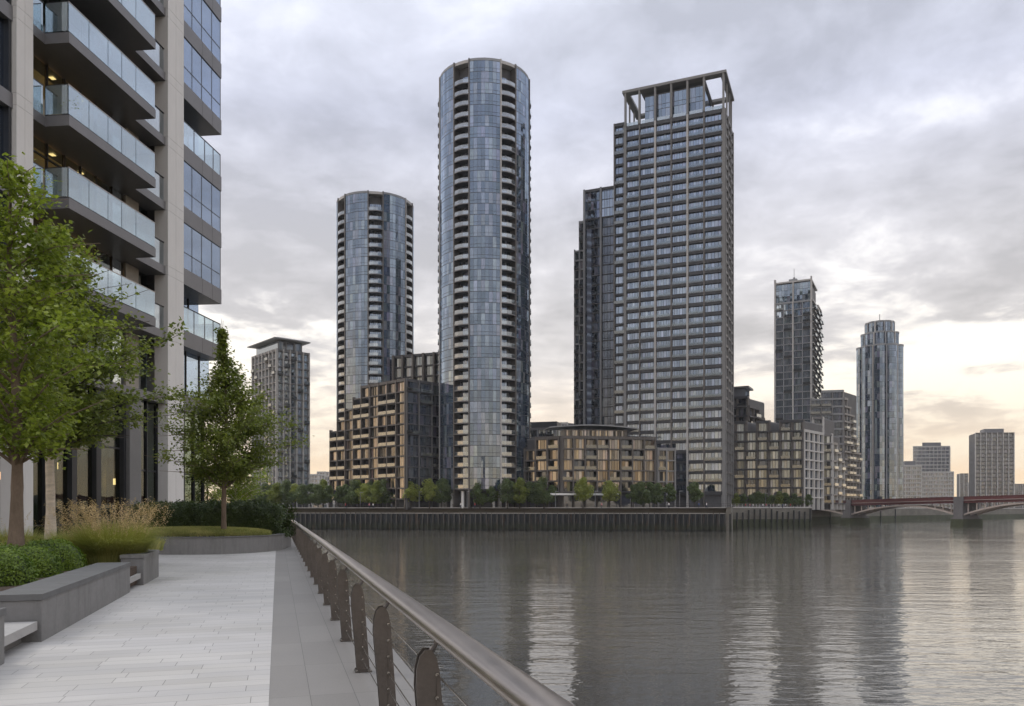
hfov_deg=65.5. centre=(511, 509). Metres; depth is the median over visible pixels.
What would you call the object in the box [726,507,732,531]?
quay wall
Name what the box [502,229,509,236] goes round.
window
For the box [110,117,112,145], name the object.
window
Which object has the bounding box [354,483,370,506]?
riverside tree
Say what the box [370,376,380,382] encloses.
window
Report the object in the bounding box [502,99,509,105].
window
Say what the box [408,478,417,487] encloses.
window
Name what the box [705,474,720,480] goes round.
window
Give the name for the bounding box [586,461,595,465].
window
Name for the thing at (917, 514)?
quay wall
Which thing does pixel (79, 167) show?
window
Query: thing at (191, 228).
window
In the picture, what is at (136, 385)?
window
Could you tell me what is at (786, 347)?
window
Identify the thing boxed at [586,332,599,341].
window
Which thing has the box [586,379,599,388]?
window
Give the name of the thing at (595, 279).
window
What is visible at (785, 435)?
window
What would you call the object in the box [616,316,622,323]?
window
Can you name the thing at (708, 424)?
window
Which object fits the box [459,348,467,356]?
window
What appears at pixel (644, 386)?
window
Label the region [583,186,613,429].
dark tower
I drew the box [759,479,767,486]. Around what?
window
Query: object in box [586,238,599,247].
window
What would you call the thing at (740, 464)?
window
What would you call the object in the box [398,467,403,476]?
window
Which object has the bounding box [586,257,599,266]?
window
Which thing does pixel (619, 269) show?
window
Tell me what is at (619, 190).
window
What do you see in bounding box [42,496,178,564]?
ornamental grass
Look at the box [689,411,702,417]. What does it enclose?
window
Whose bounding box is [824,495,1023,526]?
road bridge
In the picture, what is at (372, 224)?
window
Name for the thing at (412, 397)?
window
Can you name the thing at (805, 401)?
window
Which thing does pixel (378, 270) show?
window
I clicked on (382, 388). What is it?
window
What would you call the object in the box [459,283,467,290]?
window
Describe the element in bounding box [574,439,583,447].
window
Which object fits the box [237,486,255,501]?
riverside tree
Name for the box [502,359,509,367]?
window
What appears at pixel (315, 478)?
building
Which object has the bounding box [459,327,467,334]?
window
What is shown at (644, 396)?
window
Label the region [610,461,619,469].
window
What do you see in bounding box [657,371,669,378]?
window
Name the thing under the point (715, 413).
window
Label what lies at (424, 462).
window
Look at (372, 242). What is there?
window
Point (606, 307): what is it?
window
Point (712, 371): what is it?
window
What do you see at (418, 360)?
window
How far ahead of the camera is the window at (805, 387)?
401.45 m
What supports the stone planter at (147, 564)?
on the promenade ground at (188, 630)
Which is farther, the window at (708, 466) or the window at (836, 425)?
the window at (836, 425)
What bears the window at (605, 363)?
in the dark tower at (598, 306)
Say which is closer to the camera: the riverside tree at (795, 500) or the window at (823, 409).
the riverside tree at (795, 500)
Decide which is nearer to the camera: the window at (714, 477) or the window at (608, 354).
the window at (714, 477)
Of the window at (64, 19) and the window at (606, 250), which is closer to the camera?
the window at (64, 19)
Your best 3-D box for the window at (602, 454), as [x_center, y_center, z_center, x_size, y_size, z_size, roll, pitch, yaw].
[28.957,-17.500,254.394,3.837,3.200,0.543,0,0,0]
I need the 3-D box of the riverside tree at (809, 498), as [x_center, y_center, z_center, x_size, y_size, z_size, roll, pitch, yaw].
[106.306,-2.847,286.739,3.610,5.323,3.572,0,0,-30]
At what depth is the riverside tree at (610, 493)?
245.85 m
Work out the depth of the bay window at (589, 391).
295.94 m
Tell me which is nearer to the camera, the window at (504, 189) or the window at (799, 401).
the window at (504, 189)
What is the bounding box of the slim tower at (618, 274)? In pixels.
[614,122,627,425]
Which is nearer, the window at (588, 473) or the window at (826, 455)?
the window at (588, 473)
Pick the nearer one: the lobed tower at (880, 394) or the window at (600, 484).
the window at (600, 484)
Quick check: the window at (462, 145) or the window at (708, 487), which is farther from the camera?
the window at (708, 487)
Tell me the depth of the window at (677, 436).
268.47 m
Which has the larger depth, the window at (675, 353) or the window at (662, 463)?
the window at (675, 353)
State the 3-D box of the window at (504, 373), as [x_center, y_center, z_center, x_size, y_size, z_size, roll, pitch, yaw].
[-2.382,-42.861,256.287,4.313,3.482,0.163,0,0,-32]
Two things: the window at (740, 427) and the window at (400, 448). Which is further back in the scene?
the window at (740, 427)
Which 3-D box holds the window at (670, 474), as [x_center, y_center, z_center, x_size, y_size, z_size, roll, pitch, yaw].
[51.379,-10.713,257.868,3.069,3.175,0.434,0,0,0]
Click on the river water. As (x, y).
(913, 613)
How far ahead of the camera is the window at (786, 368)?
405.68 m
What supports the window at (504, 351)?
in the round tower at (484, 257)
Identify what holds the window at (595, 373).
in the dark tower at (598, 306)
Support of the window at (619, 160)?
in the slim tower at (618, 274)
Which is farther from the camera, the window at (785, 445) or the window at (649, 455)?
the window at (785, 445)
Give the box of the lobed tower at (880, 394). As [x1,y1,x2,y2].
[856,314,903,507]
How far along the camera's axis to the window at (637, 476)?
256.02 m
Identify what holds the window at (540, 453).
in the apartment block at (541, 456)
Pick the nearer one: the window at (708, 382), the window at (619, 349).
the window at (708, 382)
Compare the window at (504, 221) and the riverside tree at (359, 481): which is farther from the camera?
the riverside tree at (359, 481)
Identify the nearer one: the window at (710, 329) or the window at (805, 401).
the window at (710, 329)
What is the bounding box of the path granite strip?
[269,538,414,705]
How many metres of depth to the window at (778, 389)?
407.57 m
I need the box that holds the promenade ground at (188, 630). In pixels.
[0,551,275,705]
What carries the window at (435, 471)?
in the apartment block at (388, 431)
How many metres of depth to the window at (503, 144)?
256.36 m
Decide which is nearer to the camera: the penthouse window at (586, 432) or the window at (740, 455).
the penthouse window at (586, 432)
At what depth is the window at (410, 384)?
257.68 m
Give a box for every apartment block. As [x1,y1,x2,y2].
[329,378,438,509]
[392,352,438,382]
[524,436,559,506]
[530,421,563,438]
[543,424,655,506]
[559,422,573,425]
[656,448,675,506]
[734,396,764,423]
[734,419,823,509]
[810,390,862,499]
[812,417,845,509]
[904,461,921,507]
[922,471,953,507]
[1015,484,1023,507]
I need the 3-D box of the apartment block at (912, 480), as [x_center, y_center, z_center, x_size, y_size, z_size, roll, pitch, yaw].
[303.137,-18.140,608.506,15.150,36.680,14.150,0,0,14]
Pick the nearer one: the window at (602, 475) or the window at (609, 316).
the window at (602, 475)
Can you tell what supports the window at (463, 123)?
in the round tower at (484, 257)
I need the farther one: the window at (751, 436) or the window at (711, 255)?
the window at (751, 436)
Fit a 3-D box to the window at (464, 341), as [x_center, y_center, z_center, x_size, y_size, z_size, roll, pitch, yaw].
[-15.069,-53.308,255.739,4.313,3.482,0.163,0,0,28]
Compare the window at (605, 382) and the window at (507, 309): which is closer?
the window at (507, 309)
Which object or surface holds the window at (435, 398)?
in the apartment block at (388, 431)
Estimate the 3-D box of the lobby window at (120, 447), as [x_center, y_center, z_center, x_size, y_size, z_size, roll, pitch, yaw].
[-18.787,-1.865,37.178,0.420,7.130,2.250,0,0,6]
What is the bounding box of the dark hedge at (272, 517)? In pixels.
[123,498,300,537]
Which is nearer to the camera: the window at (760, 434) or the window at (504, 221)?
the window at (504, 221)
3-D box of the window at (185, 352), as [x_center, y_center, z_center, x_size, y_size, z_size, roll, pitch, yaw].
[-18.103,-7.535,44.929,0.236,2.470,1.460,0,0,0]
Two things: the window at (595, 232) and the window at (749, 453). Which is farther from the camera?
the window at (595, 232)
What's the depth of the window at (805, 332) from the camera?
401.45 m
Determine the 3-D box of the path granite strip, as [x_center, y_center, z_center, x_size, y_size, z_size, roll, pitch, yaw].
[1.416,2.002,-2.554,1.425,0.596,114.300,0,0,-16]
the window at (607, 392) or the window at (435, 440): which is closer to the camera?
the window at (435, 440)
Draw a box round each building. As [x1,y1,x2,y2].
[0,0,220,536]
[310,474,323,483]
[311,484,334,506]
[317,471,328,475]
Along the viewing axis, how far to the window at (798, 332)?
403.22 m
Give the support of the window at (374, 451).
in the apartment block at (388, 431)
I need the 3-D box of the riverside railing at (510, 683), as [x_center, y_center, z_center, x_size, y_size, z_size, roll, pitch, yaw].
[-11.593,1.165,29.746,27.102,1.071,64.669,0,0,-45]
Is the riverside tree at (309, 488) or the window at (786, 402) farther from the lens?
the window at (786, 402)
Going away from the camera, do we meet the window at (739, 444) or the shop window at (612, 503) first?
the shop window at (612, 503)
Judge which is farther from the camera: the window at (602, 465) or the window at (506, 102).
the window at (506, 102)
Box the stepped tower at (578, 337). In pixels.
[574,221,582,424]
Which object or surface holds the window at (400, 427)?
in the apartment block at (388, 431)
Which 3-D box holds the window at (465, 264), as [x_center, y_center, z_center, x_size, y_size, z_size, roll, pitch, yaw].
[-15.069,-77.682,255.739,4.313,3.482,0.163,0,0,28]
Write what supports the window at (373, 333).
in the round tower at (374, 281)
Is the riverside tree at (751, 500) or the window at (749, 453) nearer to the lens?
the riverside tree at (751, 500)
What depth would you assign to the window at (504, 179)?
256.36 m
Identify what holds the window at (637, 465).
in the apartment block at (614, 454)
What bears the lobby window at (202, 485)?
in the apartment building at (128, 155)
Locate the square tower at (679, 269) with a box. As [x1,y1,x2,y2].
[622,69,733,506]
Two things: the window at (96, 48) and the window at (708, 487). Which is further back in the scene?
the window at (708, 487)
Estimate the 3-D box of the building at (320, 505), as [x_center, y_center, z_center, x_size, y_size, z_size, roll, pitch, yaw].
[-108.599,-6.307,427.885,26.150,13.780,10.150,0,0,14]
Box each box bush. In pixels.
[0,542,63,577]
[0,547,40,586]
[23,536,87,570]
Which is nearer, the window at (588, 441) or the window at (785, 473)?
the window at (588, 441)
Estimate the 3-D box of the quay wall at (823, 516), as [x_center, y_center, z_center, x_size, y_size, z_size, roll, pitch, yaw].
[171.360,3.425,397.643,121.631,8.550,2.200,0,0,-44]
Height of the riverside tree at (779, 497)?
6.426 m
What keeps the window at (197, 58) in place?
in the apartment building at (128, 155)
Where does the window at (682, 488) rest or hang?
in the square tower at (679, 269)
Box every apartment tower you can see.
[247,337,310,506]
[913,442,949,471]
[957,473,968,496]
[969,429,1014,507]
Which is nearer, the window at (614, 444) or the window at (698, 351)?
the window at (614, 444)
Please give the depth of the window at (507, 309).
256.55 m
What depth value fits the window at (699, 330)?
266.12 m
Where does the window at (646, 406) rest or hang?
in the square tower at (679, 269)
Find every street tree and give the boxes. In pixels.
[0,152,136,547]
[0,219,193,536]
[145,318,309,535]
[185,470,231,502]
[208,455,272,502]
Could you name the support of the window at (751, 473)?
in the apartment block at (782, 456)
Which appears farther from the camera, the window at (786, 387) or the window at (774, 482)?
the window at (786, 387)
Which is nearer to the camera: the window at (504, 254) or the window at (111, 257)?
the window at (111, 257)
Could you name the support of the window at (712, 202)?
in the square tower at (679, 269)
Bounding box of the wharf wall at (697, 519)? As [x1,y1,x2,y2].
[283,507,731,531]
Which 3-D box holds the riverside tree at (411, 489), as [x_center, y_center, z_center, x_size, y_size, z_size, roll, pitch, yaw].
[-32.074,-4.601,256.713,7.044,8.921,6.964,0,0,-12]
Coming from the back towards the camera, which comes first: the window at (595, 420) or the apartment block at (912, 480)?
the apartment block at (912, 480)
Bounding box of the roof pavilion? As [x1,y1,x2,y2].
[734,386,752,396]
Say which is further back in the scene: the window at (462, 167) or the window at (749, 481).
the window at (749, 481)
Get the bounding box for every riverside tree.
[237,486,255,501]
[255,483,270,502]
[265,482,282,503]
[278,479,296,504]
[289,483,299,505]
[293,483,311,506]
[300,483,314,506]
[308,484,323,506]
[316,479,333,506]
[322,485,332,506]
[331,485,345,506]
[341,484,350,506]
[343,479,359,504]
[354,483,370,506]
[356,479,361,506]
[366,481,372,503]
[367,480,382,506]
[377,478,394,503]
[402,481,421,508]
[419,478,437,508]
[432,478,450,506]
[444,490,452,501]
[470,481,488,508]
[486,486,497,506]
[497,478,515,508]
[508,483,518,506]
[510,477,529,508]
[525,481,534,506]
[530,481,541,506]
[534,476,552,508]
[548,485,557,506]
[573,477,593,508]
[602,480,620,506]
[625,484,640,506]
[630,481,652,504]
[646,481,655,506]
[648,482,664,506]
[663,483,676,506]
[687,481,703,506]
[732,493,740,504]
[739,493,747,506]
[747,494,754,506]
[753,491,763,506]
[761,493,770,506]
[769,495,775,506]
[774,491,783,504]
[781,492,791,506]
[789,493,798,506]
[805,494,812,506]
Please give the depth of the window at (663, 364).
270.44 m
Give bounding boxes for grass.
[0,512,43,540]
[0,535,165,550]
[31,513,113,542]
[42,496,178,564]
[124,526,271,536]
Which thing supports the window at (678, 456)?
in the square tower at (679, 269)
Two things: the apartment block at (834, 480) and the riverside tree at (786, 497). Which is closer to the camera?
the riverside tree at (786, 497)
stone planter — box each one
[0,562,136,642]
[0,607,5,665]
[120,550,158,584]
[157,533,290,554]
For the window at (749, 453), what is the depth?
291.31 m
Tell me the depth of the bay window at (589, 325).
295.94 m
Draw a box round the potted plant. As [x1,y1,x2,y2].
[59,92,78,115]
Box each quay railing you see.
[300,504,729,506]
[732,504,810,506]
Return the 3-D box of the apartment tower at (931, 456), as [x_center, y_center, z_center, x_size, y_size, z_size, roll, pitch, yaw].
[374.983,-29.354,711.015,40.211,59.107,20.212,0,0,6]
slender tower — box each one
[774,276,821,422]
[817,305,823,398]
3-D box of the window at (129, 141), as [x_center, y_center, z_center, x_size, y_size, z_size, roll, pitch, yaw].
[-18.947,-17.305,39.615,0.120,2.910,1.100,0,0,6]
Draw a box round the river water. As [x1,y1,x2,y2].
[287,518,1023,705]
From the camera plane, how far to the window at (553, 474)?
254.24 m
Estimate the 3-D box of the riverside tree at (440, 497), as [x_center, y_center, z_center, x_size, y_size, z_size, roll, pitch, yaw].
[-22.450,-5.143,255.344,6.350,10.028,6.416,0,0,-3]
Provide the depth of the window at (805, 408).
401.45 m
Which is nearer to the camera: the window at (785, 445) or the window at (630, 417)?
the window at (630, 417)
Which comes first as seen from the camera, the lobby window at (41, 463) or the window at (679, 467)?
the lobby window at (41, 463)
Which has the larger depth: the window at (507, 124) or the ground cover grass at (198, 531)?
the window at (507, 124)
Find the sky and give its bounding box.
[184,0,1023,502]
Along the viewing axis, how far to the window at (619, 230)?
280.12 m
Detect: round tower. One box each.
[336,190,413,430]
[438,57,530,509]
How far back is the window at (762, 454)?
289.58 m
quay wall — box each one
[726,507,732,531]
[733,507,811,528]
[812,508,900,523]
[901,508,1023,520]
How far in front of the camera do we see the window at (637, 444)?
256.02 m
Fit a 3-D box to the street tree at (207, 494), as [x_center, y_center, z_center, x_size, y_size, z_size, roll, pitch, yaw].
[-19.049,-0.696,50.138,4.080,4.998,3.693,0,0,-34]
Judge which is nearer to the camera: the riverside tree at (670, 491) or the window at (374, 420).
the riverside tree at (670, 491)
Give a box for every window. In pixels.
[1,19,10,91]
[1,106,10,169]
[1,194,8,265]
[33,149,46,158]
[33,377,45,535]
[45,0,63,33]
[45,65,47,115]
[45,144,63,197]
[56,384,76,534]
[62,2,80,32]
[62,79,65,113]
[62,155,80,195]
[78,18,95,46]
[78,92,81,122]
[78,166,95,203]
[78,389,100,528]
[94,32,111,60]
[94,104,96,133]
[94,176,111,212]
[94,248,96,291]
[101,395,125,527]
[110,47,121,71]
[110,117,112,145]
[110,187,123,222]
[110,256,112,295]
[124,127,138,165]
[124,195,138,237]
[124,263,138,308]
[124,330,138,388]
[141,401,147,503]
[148,404,157,501]
[184,0,191,28]
[184,46,191,89]
[184,167,191,210]
[184,228,191,271]
[184,351,186,394]
[184,410,184,500]
[185,414,194,502]
[192,0,201,39]
[192,47,201,99]
[192,175,201,218]
[192,235,201,277]
[197,356,199,396]
[201,421,204,503]
[202,0,211,51]
[202,59,211,109]
[202,184,211,225]
[202,242,211,283]
[212,12,220,62]
[212,70,220,118]
[212,191,220,232]
[212,248,220,288]
[257,352,274,485]
[284,352,288,358]
[284,368,288,374]
[284,376,288,382]
[284,384,288,390]
[284,392,288,397]
[284,471,288,476]
[332,388,368,493]
[370,204,380,209]
[370,213,380,218]
[370,222,380,231]
[370,231,380,240]
[370,240,380,246]
[370,249,380,255]
[370,258,380,264]
[370,267,380,276]
[370,276,380,282]
[370,285,380,291]
[370,294,380,303]
[370,303,380,309]
[370,312,380,318]
[370,321,380,327]
[370,330,380,339]
[370,339,380,348]
[370,348,380,357]
[370,358,380,364]
[370,367,380,373]
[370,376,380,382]
[372,387,376,395]
[372,397,376,405]
[372,407,376,415]
[372,417,376,426]
[372,428,376,436]
[372,438,376,446]
[372,448,376,456]
[372,459,376,467]
[372,469,376,477]
[380,385,385,393]
[380,416,385,425]
[380,448,385,456]
[389,383,394,392]
[389,415,394,424]
[389,447,394,455]
[389,479,394,487]
[390,468,394,473]
[395,358,400,366]
[395,368,400,376]
[398,382,403,390]
[398,393,403,401]
[398,403,403,412]
[398,414,403,423]
[398,425,403,433]
[398,435,403,444]
[398,446,403,455]
[398,457,403,465]
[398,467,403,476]
[398,478,403,487]
[398,489,403,497]
[405,357,410,365]
[405,368,410,376]
[408,382,417,387]
[408,392,417,402]
[408,403,417,412]
[408,414,417,423]
[408,424,417,430]
[408,435,417,444]
[408,446,417,455]
[408,457,417,465]
[408,467,417,476]
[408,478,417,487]
[415,356,421,365]
[415,367,421,375]
[420,383,430,389]
[420,394,430,400]
[420,405,430,414]
[420,415,430,424]
[420,426,430,435]
[420,436,430,445]
[420,447,430,452]
[420,457,430,466]
[420,468,430,477]
[426,355,431,364]
[426,366,431,374]
[426,376,431,381]
[433,385,438,394]
[433,396,438,404]
[433,406,438,415]
[433,417,438,425]
[433,427,438,435]
[433,437,438,446]
[433,448,438,453]
[433,458,438,463]
[433,469,438,473]
[459,77,467,82]
[459,88,467,98]
[459,99,467,104]
[459,109,467,115]
[459,120,467,126]
[459,131,467,143]
[459,142,467,153]
[459,153,467,159]
[459,164,467,170]
[459,175,467,186]
[459,185,467,192]
[459,196,467,207]
[459,207,467,214]
[459,218,467,225]
[459,229,467,236]
[459,240,467,247]
[459,251,467,258]
[459,261,467,273]
[459,272,467,284]
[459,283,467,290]
[459,294,467,301]
[459,305,467,312]
[459,316,467,323]
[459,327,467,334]
[459,337,467,345]
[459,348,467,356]
[459,359,467,370]
[459,370,467,378]
[459,381,467,389]
[459,392,467,400]
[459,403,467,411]
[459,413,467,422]
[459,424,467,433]
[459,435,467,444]
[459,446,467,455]
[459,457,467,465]
[459,468,467,476]
[459,479,467,487]
[502,78,509,89]
[502,89,509,94]
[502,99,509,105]
[502,110,509,116]
[502,121,509,127]
[502,132,509,138]
[502,143,509,149]
[502,154,509,166]
[502,164,509,171]
[502,175,509,182]
[502,186,509,198]
[502,197,509,203]
[502,208,509,214]
[502,219,509,225]
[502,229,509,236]
[502,240,509,247]
[502,251,509,262]
[502,262,509,273]
[502,273,509,280]
[502,284,509,291]
[502,294,509,302]
[502,305,509,313]
[502,316,509,324]
[502,327,509,338]
[502,338,509,345]
[502,349,509,356]
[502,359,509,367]
[502,370,509,378]
[502,381,509,389]
[502,392,509,400]
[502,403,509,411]
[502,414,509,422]
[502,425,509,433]
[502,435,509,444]
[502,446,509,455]
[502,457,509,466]
[502,468,509,476]
[526,451,533,459]
[526,472,533,480]
[527,462,533,466]
[530,430,536,436]
[537,440,545,448]
[537,461,545,469]
[538,451,545,455]
[538,472,545,476]
[539,430,545,436]
[549,450,556,458]
[549,471,556,479]
[550,439,556,444]
[550,461,556,465]
[564,439,571,447]
[564,450,571,458]
[564,460,571,469]
[564,482,571,490]
[564,496,571,506]
[566,430,570,435]
[567,471,571,476]
[572,430,576,435]
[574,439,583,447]
[574,450,583,458]
[574,460,583,465]
[574,471,583,479]
[575,224,582,277]
[575,391,578,398]
[575,497,582,506]
[578,430,582,435]
[584,430,588,435]
[585,192,599,219]
[586,219,599,228]
[586,228,599,237]
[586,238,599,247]
[586,247,599,256]
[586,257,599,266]
[586,266,599,275]
[586,275,599,284]
[586,285,599,294]
[586,294,599,303]
[586,304,599,313]
[586,313,599,322]
[586,323,599,331]
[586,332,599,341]
[586,342,599,350]
[586,351,599,359]
[586,360,599,369]
[586,370,599,378]
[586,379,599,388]
[586,389,599,397]
[586,398,599,406]
[586,408,599,416]
[586,417,599,424]
[586,439,595,444]
[586,450,595,455]
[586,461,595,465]
[586,471,595,476]
[586,496,595,506]
[587,229,591,237]
[587,238,591,247]
[587,248,591,256]
[587,257,591,266]
[587,266,591,275]
[587,276,591,284]
[587,285,591,294]
[587,295,591,303]
[587,304,591,313]
[587,313,591,322]
[587,323,591,331]
[587,332,591,341]
[587,342,591,350]
[587,351,591,360]
[587,361,591,369]
[587,370,591,378]
[587,379,591,388]
[587,389,591,397]
[587,398,591,407]
[587,408,591,416]
[587,417,591,423]
[587,482,595,487]
[598,439,607,444]
[598,450,607,458]
[598,461,607,469]
[598,471,607,480]
[598,482,605,487]
[598,496,607,506]
[602,190,613,216]
[602,217,613,226]
[602,226,613,235]
[602,236,613,245]
[602,245,613,254]
[602,255,613,264]
[602,264,613,273]
[602,274,613,283]
[602,283,613,292]
[602,293,613,301]
[602,302,613,311]
[602,312,613,320]
[602,321,613,330]
[602,331,613,339]
[602,340,613,349]
[602,350,613,358]
[602,359,613,368]
[602,369,613,377]
[602,378,613,387]
[602,388,613,396]
[602,397,613,406]
[602,407,613,415]
[602,416,613,424]
[610,439,619,448]
[610,450,619,458]
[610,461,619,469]
[610,471,618,476]
[610,496,619,506]
[613,482,619,490]
[616,137,622,143]
[616,156,622,163]
[616,166,622,173]
[616,186,622,193]
[616,226,622,233]
[616,236,622,243]
[616,266,622,273]
[616,276,622,283]
[616,286,622,293]
[616,296,622,300]
[616,306,622,313]
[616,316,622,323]
[616,326,622,330]
[616,336,622,343]
[616,346,622,352]
[616,356,622,360]
[616,366,622,372]
[616,376,622,382]
[616,396,622,402]
[616,416,622,422]
[622,440,630,444]
[622,450,630,455]
[622,461,630,466]
[622,471,630,476]
[622,482,630,487]
[622,496,630,506]
[627,404,638,410]
[627,414,638,420]
[627,424,638,430]
[633,440,642,448]
[633,450,642,455]
[633,461,642,469]
[633,472,642,480]
[641,372,653,379]
[641,383,653,389]
[641,393,653,399]
[641,403,653,409]
[641,413,653,419]
[641,424,653,430]
[641,434,653,436]
[645,440,653,445]
[645,450,653,459]
[645,461,653,469]
[645,472,653,480]
[657,361,669,367]
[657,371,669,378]
[657,382,669,388]
[657,392,669,398]
[657,402,669,408]
[657,413,669,419]
[657,423,669,429]
[657,433,669,439]
[657,444,669,447]
[660,461,664,466]
[660,472,664,480]
[668,451,673,459]
[668,461,673,469]
[668,472,673,480]
[672,339,685,345]
[672,349,685,356]
[672,360,685,366]
[672,370,685,377]
[672,381,685,387]
[672,391,685,397]
[672,401,685,408]
[672,412,685,418]
[672,422,685,428]
[672,433,685,439]
[672,443,685,449]
[676,453,685,460]
[676,464,685,470]
[676,474,685,480]
[676,485,685,491]
[689,327,702,334]
[689,337,702,344]
[689,348,702,355]
[689,358,702,365]
[689,369,702,375]
[689,379,702,386]
[689,390,702,396]
[689,400,702,407]
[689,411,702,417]
[689,421,702,428]
[689,432,702,438]
[689,442,702,449]
[689,453,702,459]
[689,463,702,470]
[689,474,702,480]
[705,124,720,132]
[705,135,720,142]
[705,145,720,153]
[705,156,720,164]
[705,167,720,174]
[705,177,720,185]
[705,188,720,195]
[705,198,720,206]
[705,209,720,216]
[705,219,720,227]
[705,230,720,237]
[705,241,720,248]
[705,251,720,258]
[705,262,720,269]
[705,272,720,280]
[705,283,720,290]
[705,294,720,301]
[705,304,720,311]
[705,315,720,322]
[705,325,720,332]
[705,336,720,343]
[705,347,720,353]
[705,357,720,364]
[705,368,720,374]
[705,378,720,385]
[705,389,720,396]
[705,400,720,406]
[705,410,720,417]
[705,421,720,427]
[705,431,720,438]
[705,442,720,448]
[705,452,720,459]
[705,463,720,469]
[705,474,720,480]
[705,484,720,490]
[737,424,744,430]
[737,433,744,440]
[737,452,744,458]
[737,461,744,468]
[737,480,744,486]
[737,489,744,495]
[738,442,744,446]
[738,470,744,474]
[739,398,749,404]
[739,408,745,414]
[748,433,755,439]
[748,442,755,449]
[748,452,755,455]
[748,461,755,468]
[748,470,755,477]
[748,480,755,483]
[748,489,755,494]
[759,423,767,430]
[759,433,767,436]
[759,442,767,449]
[759,451,767,458]
[759,461,767,464]
[759,470,767,477]
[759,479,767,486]
[759,489,767,493]
[771,432,778,439]
[771,442,778,445]
[771,451,778,458]
[771,461,778,467]
[771,470,778,474]
[771,479,778,486]
[771,489,778,495]
[776,339,782,344]
[776,352,782,358]
[776,359,782,365]
[776,366,782,371]
[776,373,782,378]
[776,380,782,385]
[776,387,782,392]
[776,394,782,399]
[776,400,782,406]
[776,407,782,412]
[782,423,790,426]
[782,432,790,439]
[782,442,790,448]
[782,451,790,455]
[782,460,790,467]
[782,470,790,477]
[782,479,790,483]
[782,489,790,495]
[784,331,791,337]
[784,338,791,343]
[784,345,791,350]
[784,359,791,364]
[784,365,791,371]
[784,372,791,378]
[784,379,791,385]
[784,386,791,389]
[784,393,791,398]
[784,400,791,405]
[784,407,791,412]
[784,414,791,419]
[794,330,801,336]
[794,337,801,342]
[794,344,801,349]
[794,351,801,356]
[794,358,801,363]
[794,372,801,377]
[794,378,801,384]
[794,385,801,391]
[794,392,801,398]
[794,399,801,405]
[794,406,801,412]
[794,413,801,418]
[794,423,800,429]
[794,432,805,439]
[794,441,800,448]
[794,451,800,458]
[794,460,805,467]
[794,470,800,476]
[794,479,800,486]
[794,489,805,495]
[803,329,809,335]
[803,336,809,342]
[803,350,809,356]
[803,364,809,369]
[803,371,809,376]
[803,385,809,390]
[803,392,809,397]
[803,399,809,404]
[803,406,809,411]
[803,413,809,418]
[822,393,831,397]
[822,400,831,403]
[822,408,831,410]
[822,415,831,419]
[824,436,830,442]
[824,453,829,459]
[824,470,829,476]
[824,487,829,493]
[833,392,841,397]
[833,400,841,405]
[833,407,841,412]
[833,415,841,420]
[834,422,839,427]
[834,430,841,435]
[934,447,948,470]
[998,434,1012,507]
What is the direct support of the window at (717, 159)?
in the square tower at (679, 269)
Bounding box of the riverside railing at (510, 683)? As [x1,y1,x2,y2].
[290,520,574,705]
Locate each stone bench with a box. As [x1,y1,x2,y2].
[4,621,36,651]
[130,573,140,587]

